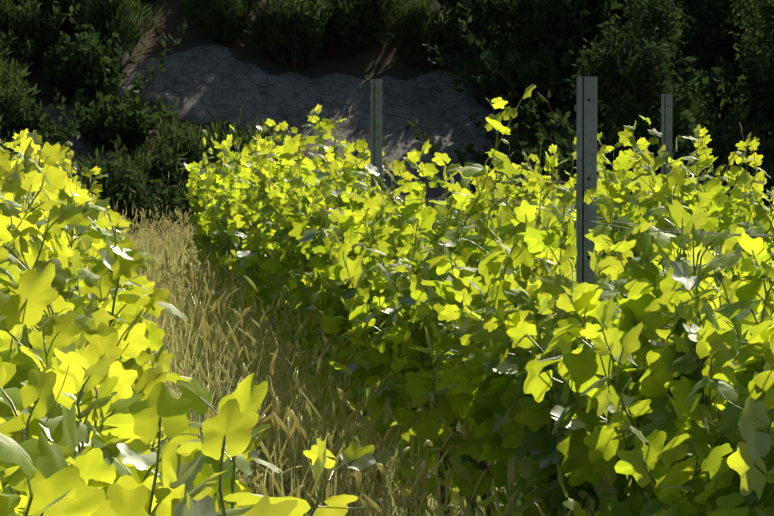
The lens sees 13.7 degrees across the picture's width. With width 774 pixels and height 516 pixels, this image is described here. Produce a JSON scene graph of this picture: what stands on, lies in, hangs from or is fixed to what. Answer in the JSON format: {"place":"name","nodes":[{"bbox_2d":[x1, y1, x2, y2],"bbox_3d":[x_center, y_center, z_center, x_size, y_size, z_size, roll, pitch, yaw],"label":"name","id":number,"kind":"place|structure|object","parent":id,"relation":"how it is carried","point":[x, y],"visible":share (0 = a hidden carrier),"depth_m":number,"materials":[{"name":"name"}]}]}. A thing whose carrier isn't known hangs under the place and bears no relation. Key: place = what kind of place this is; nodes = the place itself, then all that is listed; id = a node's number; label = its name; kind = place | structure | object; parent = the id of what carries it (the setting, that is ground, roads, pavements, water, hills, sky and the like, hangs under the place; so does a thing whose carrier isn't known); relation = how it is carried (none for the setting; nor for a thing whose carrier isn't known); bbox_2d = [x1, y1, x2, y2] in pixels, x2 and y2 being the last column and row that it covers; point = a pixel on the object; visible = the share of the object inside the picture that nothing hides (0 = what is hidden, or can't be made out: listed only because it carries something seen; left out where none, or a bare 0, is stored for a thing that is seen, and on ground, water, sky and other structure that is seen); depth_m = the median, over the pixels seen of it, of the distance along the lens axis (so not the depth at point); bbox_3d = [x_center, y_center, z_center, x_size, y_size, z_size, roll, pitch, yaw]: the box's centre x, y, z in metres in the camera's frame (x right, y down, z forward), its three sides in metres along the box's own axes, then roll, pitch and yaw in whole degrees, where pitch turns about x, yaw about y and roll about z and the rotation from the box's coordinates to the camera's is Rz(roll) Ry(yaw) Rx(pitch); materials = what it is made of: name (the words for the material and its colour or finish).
{"place":"outdoors","nodes":[
{"label":"outdoors","id":0,"kind":"place"},
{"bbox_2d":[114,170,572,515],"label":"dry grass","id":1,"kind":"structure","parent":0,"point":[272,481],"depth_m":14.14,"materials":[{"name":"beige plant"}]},
{"bbox_2d":[15,0,762,515],"bbox_3d":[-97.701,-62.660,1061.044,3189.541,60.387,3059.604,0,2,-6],"label":"ground","id":2,"kind":"structure","parent":0,"point":[203,80],"depth_m":46.05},
{"bbox_2d":[0,115,16,141],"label":"shrub","id":3,"kind":"object","parent":2,"relation":"on","point":[9,126],"visible":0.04,"depth_m":42.99,"materials":[{"name":"green plant"}]},
{"bbox_2d":[0,27,26,56],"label":"shrub","id":4,"kind":"object","parent":2,"relation":"on","point":[19,42],"visible":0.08,"depth_m":45.90,"materials":[{"name":"green plant"}]},
{"bbox_2d":[0,60,26,77],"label":"shrub","id":5,"kind":"object","parent":2,"relation":"on","point":[15,66],"visible":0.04,"depth_m":44.73,"materials":[{"name":"green plant"}]},
{"bbox_2d":[0,41,31,82],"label":"shrub","id":6,"kind":"object","parent":2,"relation":"on","point":[6,52],"visible":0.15,"depth_m":44.56,"materials":[{"name":"green plant"}]},
{"bbox_2d":[0,57,34,105],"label":"shrub","id":7,"kind":"object","parent":2,"relation":"on","point":[5,80],"visible":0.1,"depth_m":43.88,"materials":[{"name":"green plant"}]},
{"bbox_2d":[0,120,34,145],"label":"shrub","id":8,"kind":"object","parent":2,"relation":"on","point":[8,135],"visible":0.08,"depth_m":42.77,"materials":[{"name":"green plant"}]},
{"bbox_2d":[0,0,34,54],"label":"shrub","id":9,"kind":"object","parent":2,"relation":"on","point":[6,7],"visible":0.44,"depth_m":45.91,"materials":[{"name":"green plant"}]},
{"bbox_2d":[0,29,40,79],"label":"shrub","id":10,"kind":"object","parent":2,"relation":"on","point":[19,57],"visible":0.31,"depth_m":45.38,"materials":[{"name":"green plant"}]},
{"bbox_2d":[0,122,44,159],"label":"shrub","id":11,"kind":"object","parent":2,"relation":"on","point":[41,145],"depth_m":41.54,"materials":[{"name":"green plant"}]},
{"bbox_2d":[0,72,52,141],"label":"shrub","id":12,"kind":"object","parent":2,"relation":"on","point":[10,104],"visible":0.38,"depth_m":43.07,"materials":[{"name":"green plant"}]},
{"bbox_2d":[1,127,54,158],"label":"shrub","id":13,"kind":"object","parent":2,"relation":"on","point":[42,130],"visible":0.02,"depth_m":41.57,"materials":[{"name":"green plant"}]},
{"bbox_2d":[0,0,65,69],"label":"shrub","id":14,"kind":"object","parent":2,"relation":"on","point":[34,30],"visible":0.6,"depth_m":45.95,"materials":[{"name":"green plant"}]},
{"bbox_2d":[10,0,58,31],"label":"shrub","id":15,"kind":"object","parent":2,"relation":"on","point":[45,5],"visible":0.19,"depth_m":46.76,"materials":[{"name":"green plant"}]},
{"bbox_2d":[8,111,68,154],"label":"shrub","id":16,"kind":"object","parent":2,"relation":"on","point":[50,121],"depth_m":43.03,"materials":[{"name":"green plant"}]},
{"bbox_2d":[11,97,84,150],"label":"shrub","id":17,"kind":"object","parent":2,"relation":"on","point":[55,138],"visible":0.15,"depth_m":42.88,"materials":[{"name":"green plant"}]},
{"bbox_2d":[7,124,89,171],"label":"shrub","id":18,"kind":"object","parent":2,"relation":"on","point":[54,131],"depth_m":41.83,"materials":[{"name":"green plant"}]},
{"bbox_2d":[48,0,88,43],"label":"shrub","id":19,"kind":"object","parent":2,"relation":"on","point":[68,25],"visible":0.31,"depth_m":46.79,"materials":[{"name":"green plant"}]},
{"bbox_2d":[42,29,124,79],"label":"shrub","id":20,"kind":"object","parent":2,"relation":"on","point":[55,54],"visible":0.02,"depth_m":45.65,"materials":[{"name":"green plant"}]},
{"bbox_2d":[51,0,164,65],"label":"shrub","id":21,"kind":"object","parent":2,"relation":"on","point":[101,13],"visible":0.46,"depth_m":46.18,"materials":[{"name":"green plant"}]},
{"bbox_2d":[72,132,154,219],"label":"shrub","id":22,"kind":"object","parent":2,"relation":"on","point":[113,180],"visible":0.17,"depth_m":40.39,"materials":[{"name":"green plant"}]},
{"bbox_2d":[41,4,187,108],"bbox_3d":[-4.177,-2.792,45.216,2.032,1.427,2.340,-1,2,-39],"label":"shrub","id":23,"kind":"object","parent":2,"relation":"on","point":[89,67],"visible":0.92,"depth_m":45.05,"materials":[{"name":"green plant"}]},
{"bbox_2d":[49,73,181,154],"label":"shrub","id":24,"kind":"object","parent":2,"relation":"on","point":[103,111],"visible":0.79,"depth_m":43.92,"materials":[{"name":"green plant"}]},
{"bbox_2d":[113,66,124,77],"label":"shrub","id":25,"kind":"object","parent":2,"relation":"on","point":[118,70],"depth_m":45.82,"materials":[{"name":"green plant"}]},
{"bbox_2d":[86,173,173,245],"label":"shrub","id":26,"kind":"object","parent":2,"relation":"on","point":[147,205],"visible":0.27,"depth_m":40.12,"materials":[{"name":"green plant"}]},
{"bbox_2d":[91,98,177,155],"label":"shrub","id":27,"kind":"object","parent":2,"relation":"on","point":[139,144],"visible":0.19,"depth_m":43.96,"materials":[{"name":"green plant"}]},
{"bbox_2d":[73,132,209,216],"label":"shrub","id":28,"kind":"object","parent":2,"relation":"on","point":[167,163],"visible":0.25,"depth_m":41.74,"materials":[{"name":"green plant"}]},
{"bbox_2d":[106,159,199,207],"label":"shrub","id":29,"kind":"object","parent":2,"relation":"on","point":[171,190],"depth_m":40.69,"materials":[{"name":"green plant"}]},
{"bbox_2d":[0,332,310,515],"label":"vine row","id":30,"kind":"object","parent":2,"relation":"on","point":[45,474],"visible":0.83,"depth_m":3.55,"materials":[{"name":"green plant"}]},
{"bbox_2d":[116,168,203,242],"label":"shrub","id":31,"kind":"object","parent":2,"relation":"on","point":[179,201],"visible":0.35,"depth_m":40.54,"materials":[{"name":"green plant"}]},
{"bbox_2d":[126,162,198,235],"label":"shrub","id":32,"kind":"object","parent":2,"relation":"on","point":[176,177],"depth_m":40.00,"materials":[{"name":"green plant"}]},
{"bbox_2d":[110,110,220,176],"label":"shrub","id":33,"kind":"object","parent":2,"relation":"on","point":[189,144],"visible":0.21,"depth_m":42.27,"materials":[{"name":"green plant"}]},
{"bbox_2d":[159,118,222,156],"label":"shrub","id":34,"kind":"object","parent":2,"relation":"on","point":[208,131],"visible":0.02,"depth_m":43.26,"materials":[{"name":"green plant"}]},
{"bbox_2d":[163,120,235,155],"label":"shrub","id":35,"kind":"object","parent":2,"relation":"on","point":[187,124],"visible":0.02,"depth_m":43.40,"materials":[{"name":"green plant"}]},
{"bbox_2d":[175,0,235,27],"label":"shrub","id":36,"kind":"object","parent":2,"relation":"on","point":[200,3],"visible":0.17,"depth_m":47.37,"materials":[{"name":"green plant"}]},
{"bbox_2d":[0,128,413,515],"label":"vine row","id":37,"kind":"object","parent":2,"relation":"on","point":[70,263],"visible":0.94,"depth_m":5.94,"materials":[{"name":"green plant"}]},
{"bbox_2d":[146,127,301,188],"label":"shrub","id":38,"kind":"object","parent":2,"relation":"on","point":[215,159],"depth_m":41.90,"materials":[{"name":"green plant"}]},
{"bbox_2d":[186,0,264,42],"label":"shrub","id":39,"kind":"object","parent":2,"relation":"on","point":[221,29],"visible":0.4,"depth_m":47.12,"materials":[{"name":"green plant"}]},
{"bbox_2d":[197,0,259,46],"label":"shrub","id":40,"kind":"object","parent":2,"relation":"on","point":[227,18],"visible":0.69,"depth_m":47.07,"materials":[{"name":"green plant"}]},
{"bbox_2d":[170,159,296,201],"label":"shrub","id":41,"kind":"object","parent":2,"relation":"on","point":[173,173],"depth_m":41.40,"materials":[{"name":"green plant"}]},
{"bbox_2d":[205,103,309,162],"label":"shrub","id":42,"kind":"object","parent":2,"relation":"on","point":[245,138],"visible":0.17,"depth_m":42.19,"materials":[{"name":"green plant"}]},
{"bbox_2d":[230,0,325,61],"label":"shrub","id":43,"kind":"object","parent":2,"relation":"on","point":[262,28],"visible":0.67,"depth_m":46.85,"materials":[{"name":"green plant"}]},
{"bbox_2d":[229,0,334,68],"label":"shrub","id":44,"kind":"object","parent":2,"relation":"on","point":[306,39],"visible":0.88,"depth_m":46.72,"materials":[{"name":"green plant"}]},
{"bbox_2d":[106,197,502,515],"bbox_3d":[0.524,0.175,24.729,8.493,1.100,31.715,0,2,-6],"label":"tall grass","id":45,"kind":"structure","parent":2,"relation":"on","point":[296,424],"depth_m":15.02,"materials":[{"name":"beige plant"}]},
{"bbox_2d":[310,0,393,55],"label":"shrub","id":46,"kind":"object","parent":2,"relation":"on","point":[343,21],"visible":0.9,"depth_m":47.21,"materials":[{"name":"green plant"}]},
{"bbox_2d":[309,0,396,45],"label":"shrub","id":47,"kind":"object","parent":2,"relation":"on","point":[372,4],"visible":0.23,"depth_m":47.45,"materials":[{"name":"green plant"}]},
{"bbox_2d":[369,79,381,489],"bbox_3d":[-0.050,0.234,14.173,0.058,2.037,0.023,0,2,1],"label":"post","id":48,"kind":"object","parent":2,"relation":"on","point":[375,121],"visible":0.25,"depth_m":14.14,"materials":[{"name":"metal"}]},
{"bbox_2d":[302,182,773,343],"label":"wires","id":49,"kind":"object","parent":48,"relation":"attached to","point":[752,235],"visible":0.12,"depth_m":7.82,"materials":[{"name":"metal"}]},
{"bbox_2d":[360,0,421,41],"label":"shrub","id":50,"kind":"object","parent":2,"relation":"on","point":[373,31],"visible":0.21,"depth_m":47.62,"materials":[{"name":"green plant"}]},
{"bbox_2d":[358,0,457,65],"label":"shrub","id":51,"kind":"object","parent":2,"relation":"on","point":[396,44],"visible":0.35,"depth_m":47.25,"materials":[{"name":"green plant"}]},
{"bbox_2d":[379,0,453,65],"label":"shrub","id":52,"kind":"object","parent":2,"relation":"on","point":[425,33],"visible":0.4,"depth_m":47.19,"materials":[{"name":"green plant"}]},
{"bbox_2d":[387,0,479,70],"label":"shrub","id":53,"kind":"object","parent":2,"relation":"on","point":[430,66],"visible":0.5,"depth_m":47.27,"materials":[{"name":"green plant"}]},
{"bbox_2d":[437,0,462,19],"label":"shrub","id":54,"kind":"object","parent":2,"relation":"on","point":[441,3],"visible":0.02,"depth_m":48.33,"materials":[{"name":"green plant"}]},
{"bbox_2d":[441,0,463,28],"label":"shrub","id":55,"kind":"object","parent":2,"relation":"on","point":[447,1],"visible":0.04,"depth_m":48.14,"materials":[{"name":"green plant"}]},
{"bbox_2d":[445,0,504,45],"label":"shrub","id":56,"kind":"object","parent":2,"relation":"on","point":[469,15],"visible":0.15,"depth_m":47.93,"materials":[{"name":"green plant"}]},
{"bbox_2d":[180,84,773,515],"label":"vine row","id":57,"kind":"object","parent":2,"relation":"on","point":[562,386],"visible":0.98,"depth_m":8.71,"materials":[{"name":"green plant"}]},
{"bbox_2d":[405,119,567,193],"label":"shrub","id":58,"kind":"object","parent":2,"relation":"on","point":[476,158],"visible":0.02,"depth_m":43.35,"materials":[{"name":"green plant"}]},
{"bbox_2d":[471,36,526,115],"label":"shrub","id":59,"kind":"object","parent":2,"relation":"on","point":[496,87],"visible":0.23,"depth_m":46.01,"materials":[{"name":"green plant"}]},
{"bbox_2d":[481,121,549,180],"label":"shrub","id":60,"kind":"object","parent":2,"relation":"on","point":[533,143],"visible":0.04,"depth_m":43.85,"materials":[{"name":"green plant"}]},
{"bbox_2d":[467,145,575,192],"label":"shrub","id":61,"kind":"object","parent":2,"relation":"on","point":[522,157],"visible":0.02,"depth_m":42.59,"materials":[{"name":"green plant"}]},
{"bbox_2d":[470,112,575,148],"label":"shrub","id":62,"kind":"object","parent":2,"relation":"on","point":[489,134],"visible":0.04,"depth_m":44.32,"materials":[{"name":"green plant"}]},
{"bbox_2d":[422,36,629,129],"bbox_3d":[2.450,-2.554,46.133,3.407,1.486,2.958,1,2,26],"label":"shrub","id":63,"kind":"object","parent":2,"relation":"on","point":[459,62],"visible":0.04,"depth_m":45.52,"materials":[{"name":"green plant"}]},
{"bbox_2d":[455,16,611,90],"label":"shrub","id":64,"kind":"object","parent":2,"relation":"on","point":[557,63],"visible":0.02,"depth_m":45.99,"materials":[{"name":"green plant"}]},
{"bbox_2d":[506,123,570,177],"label":"shrub","id":65,"kind":"object","parent":2,"relation":"on","point":[524,144],"visible":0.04,"depth_m":42.52,"materials":[{"name":"green plant"}]},
{"bbox_2d":[451,0,640,53],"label":"tree","id":66,"kind":"object","parent":2,"relation":"on","point":[556,23],"visible":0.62,"depth_m":46.16,"materials":[{"name":"green plant"}]},
{"bbox_2d":[463,0,631,67],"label":"shrub","id":67,"kind":"object","parent":2,"relation":"on","point":[508,32],"visible":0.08,"depth_m":46.34,"materials":[{"name":"green plant"}]},
{"bbox_2d":[500,92,605,152],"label":"shrub","id":68,"kind":"object","parent":2,"relation":"on","point":[524,121],"depth_m":43.84,"materials":[{"name":"green plant"}]},
{"bbox_2d":[458,15,665,140],"bbox_3d":[2.491,-2.480,45.433,2.453,1.795,2.825,0,2,15],"label":"shrub","id":69,"kind":"object","parent":2,"relation":"on","point":[552,73],"visible":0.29,"depth_m":45.05,"materials":[{"name":"green plant"}]},
{"bbox_2d":[523,88,600,141],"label":"shrub","id":70,"kind":"object","parent":2,"relation":"on","point":[538,111],"visible":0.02,"depth_m":45.18,"materials":[{"name":"green plant"}]},
{"bbox_2d":[508,71,617,124],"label":"shrub","id":71,"kind":"object","parent":2,"relation":"on","point":[524,100],"depth_m":45.52,"materials":[{"name":"green plant"}]},
{"bbox_2d":[493,29,635,69],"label":"shrub","id":72,"kind":"object","parent":2,"relation":"on","point":[508,44],"visible":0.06,"depth_m":45.76,"materials":[{"name":"green plant"}]},
{"bbox_2d":[563,70,602,117],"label":"shrub","id":73,"kind":"object","parent":2,"relation":"on","point":[575,96],"depth_m":45.11,"materials":[{"name":"green plant"}]},
{"bbox_2d":[574,77,596,509],"bbox_3d":[0.506,0.501,8.252,0.058,1.928,0.023,0,2,5],"label":"post","id":74,"kind":"object","parent":2,"relation":"on","point":[585,147],"visible":0.42,"depth_m":8.22,"materials":[{"name":"metal"}]},
{"bbox_2d":[502,0,673,65],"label":"shrub","id":75,"kind":"object","parent":2,"relation":"on","point":[580,37],"visible":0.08,"depth_m":45.75,"materials":[{"name":"green plant"}]},
{"bbox_2d":[437,15,740,112],"bbox_3d":[2.839,-2.626,45.954,3.451,1.657,2.997,-1,2,-20],"label":"shrub","id":76,"kind":"object","parent":2,"relation":"on","point":[709,38],"visible":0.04,"depth_m":45.80,"materials":[{"name":"green plant"}]},
{"bbox_2d":[505,141,706,215],"bbox_3d":[3.166,-0.871,41.852,2.793,1.562,3.216,0,2,-10],"label":"shrub","id":77,"kind":"object","parent":2,"relation":"on","point":[565,176],"depth_m":41.35,"materials":[{"name":"green plant"}]},
{"bbox_2d":[453,124,773,190],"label":"shrub","id":78,"kind":"object","parent":2,"relation":"on","point":[761,146],"visible":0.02,"depth_m":41.73,"materials":[{"name":"green plant"}]},
{"bbox_2d":[471,115,773,301],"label":"vine row","id":79,"kind":"object","parent":2,"relation":"on","point":[747,212],"visible":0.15,"depth_m":14.63,"materials":[{"name":"green plant"}]},
{"bbox_2d":[517,96,763,157],"bbox_3d":[3.413,-1.533,44.178,3.421,1.597,2.971,0,2,5],"label":"shrub","id":80,"kind":"object","parent":2,"relation":"on","point":[558,139],"depth_m":43.05,"materials":[{"name":"green plant"}]},
{"bbox_2d":[564,58,724,138],"bbox_3d":[3.804,-1.853,44.525,2.789,2.008,3.212,0,2,-8],"label":"shrub","id":81,"kind":"object","parent":2,"relation":"on","point":[607,122],"depth_m":43.56,"materials":[{"name":"green plant"}]},
{"bbox_2d":[598,12,692,64],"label":"shrub","id":82,"kind":"object","parent":2,"relation":"on","point":[680,38],"depth_m":46.25,"materials":[{"name":"green plant"}]},
{"bbox_2d":[563,0,732,177],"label":"tree","id":83,"kind":"object","parent":2,"relation":"on","point":[641,84],"visible":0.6,"depth_m":41.57,"materials":[{"name":"green plant"}]},
{"bbox_2d":[532,90,773,206],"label":"shrub","id":84,"kind":"object","parent":2,"relation":"on","point":[738,137],"visible":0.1,"depth_m":41.99,"materials":[{"name":"green plant"}]},
{"bbox_2d":[551,111,759,183],"bbox_3d":[3.116,-1.083,42.261,2.790,1.647,3.214,0,2,-13],"label":"shrub","id":85,"kind":"object","parent":2,"relation":"on","point":[560,119],"depth_m":41.30,"materials":[{"name":"green plant"}]},
{"bbox_2d":[619,0,700,33],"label":"shrub","id":86,"kind":"object","parent":2,"relation":"on","point":[621,2],"depth_m":46.57,"materials":[{"name":"green plant"}]},
{"bbox_2d":[621,0,699,31],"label":"shrub","id":87,"kind":"object","parent":2,"relation":"on","point":[682,18],"depth_m":47.26,"materials":[{"name":"green plant"}]},
{"bbox_2d":[660,94,672,258],"bbox_3d":[1.310,0.233,15.162,0.058,2.008,0.023,0,2,6],"label":"post","id":88,"kind":"object","parent":2,"relation":"on","point":[666,118],"visible":0.27,"depth_m":15.12,"materials":[{"name":"metal"}]},
{"bbox_2d":[508,177,768,232],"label":"wires","id":89,"kind":"object","parent":88,"relation":"attached to","point":[629,182],"visible":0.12,"depth_m":16.06,"materials":[{"name":"metal"}]},
{"bbox_2d":[597,88,748,120],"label":"shrub","id":90,"kind":"object","parent":2,"relation":"on","point":[598,110],"depth_m":44.63,"materials":[{"name":"green plant"}]},
{"bbox_2d":[601,45,745,97],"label":"shrub","id":91,"kind":"object","parent":2,"relation":"on","point":[711,57],"depth_m":45.67,"materials":[{"name":"green plant"}]},
{"bbox_2d":[590,10,769,52],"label":"shrub","id":92,"kind":"object","parent":2,"relation":"on","point":[683,24],"depth_m":46.62,"materials":[{"name":"green plant"}]},
{"bbox_2d":[677,1,699,37],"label":"shrub","id":93,"kind":"object","parent":2,"relation":"on","point":[685,26],"depth_m":47.02,"materials":[{"name":"green plant"}]},
{"bbox_2d":[661,36,716,87],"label":"shrub","id":94,"kind":"object","parent":2,"relation":"on","point":[685,76],"visible":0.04,"depth_m":45.41,"materials":[{"name":"green plant"}]},
{"bbox_2d":[668,29,752,133],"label":"shrub","id":95,"kind":"object","parent":2,"relation":"on","point":[722,78],"visible":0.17,"depth_m":44.27,"materials":[{"name":"green plant"}]},
{"bbox_2d":[675,45,747,95],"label":"shrub","id":96,"kind":"object","parent":2,"relation":"on","point":[704,66],"visible":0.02,"depth_m":45.67,"materials":[{"name":"green plant"}]},
{"bbox_2d":[663,0,765,81],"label":"tree","id":97,"kind":"object","parent":2,"relation":"on","point":[711,13],"visible":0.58,"depth_m":45.57,"materials":[{"name":"green plant"}]},
{"bbox_2d":[690,90,742,123],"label":"shrub","id":98,"kind":"object","parent":2,"relation":"on","point":[728,103],"visible":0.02,"depth_m":43.92,"materials":[{"name":"green plant"}]},
{"bbox_2d":[681,144,773,209],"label":"grapevine","id":99,"kind":"object","parent":2,"relation":"on","point":[724,184],"visible":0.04,"depth_m":41.45,"materials":[{"name":"green plant"}]},
{"bbox_2d":[683,97,771,182],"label":"shrub","id":100,"kind":"object","parent":2,"relation":"on","point":[730,119],"visible":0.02,"depth_m":43.46,"materials":[{"name":"green plant"}]},
{"bbox_2d":[697,103,770,164],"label":"shrub","id":101,"kind":"object","parent":2,"relation":"on","point":[719,126],"depth_m":42.76,"materials":[{"name":"green plant"}]},
{"bbox_2d":[718,0,773,162],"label":"tree","id":102,"kind":"object","parent":2,"relation":"on","point":[764,60],"visible":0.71,"depth_m":43.14,"materials":[{"name":"green plant"}]},
{"bbox_2d":[740,7,773,153],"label":"tree","id":103,"kind":"object","parent":2,"relation":"on","point":[758,87],"visible":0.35,"depth_m":43.21,"materials":[{"name":"green plant"}]},
{"bbox_2d":[760,143,773,201],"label":"shrub","id":104,"kind":"object","parent":2,"relation":"on","point":[769,166],"visible":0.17,"depth_m":41.48,"materials":[{"name":"green plant"}]},
{"bbox_2d":[766,186,773,213],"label":"vine row","id":105,"kind":"object","parent":2,"relation":"on","point":[769,192],"visible":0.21,"depth_m":18.50,"materials":[{"name":"green plant"}]}
]}

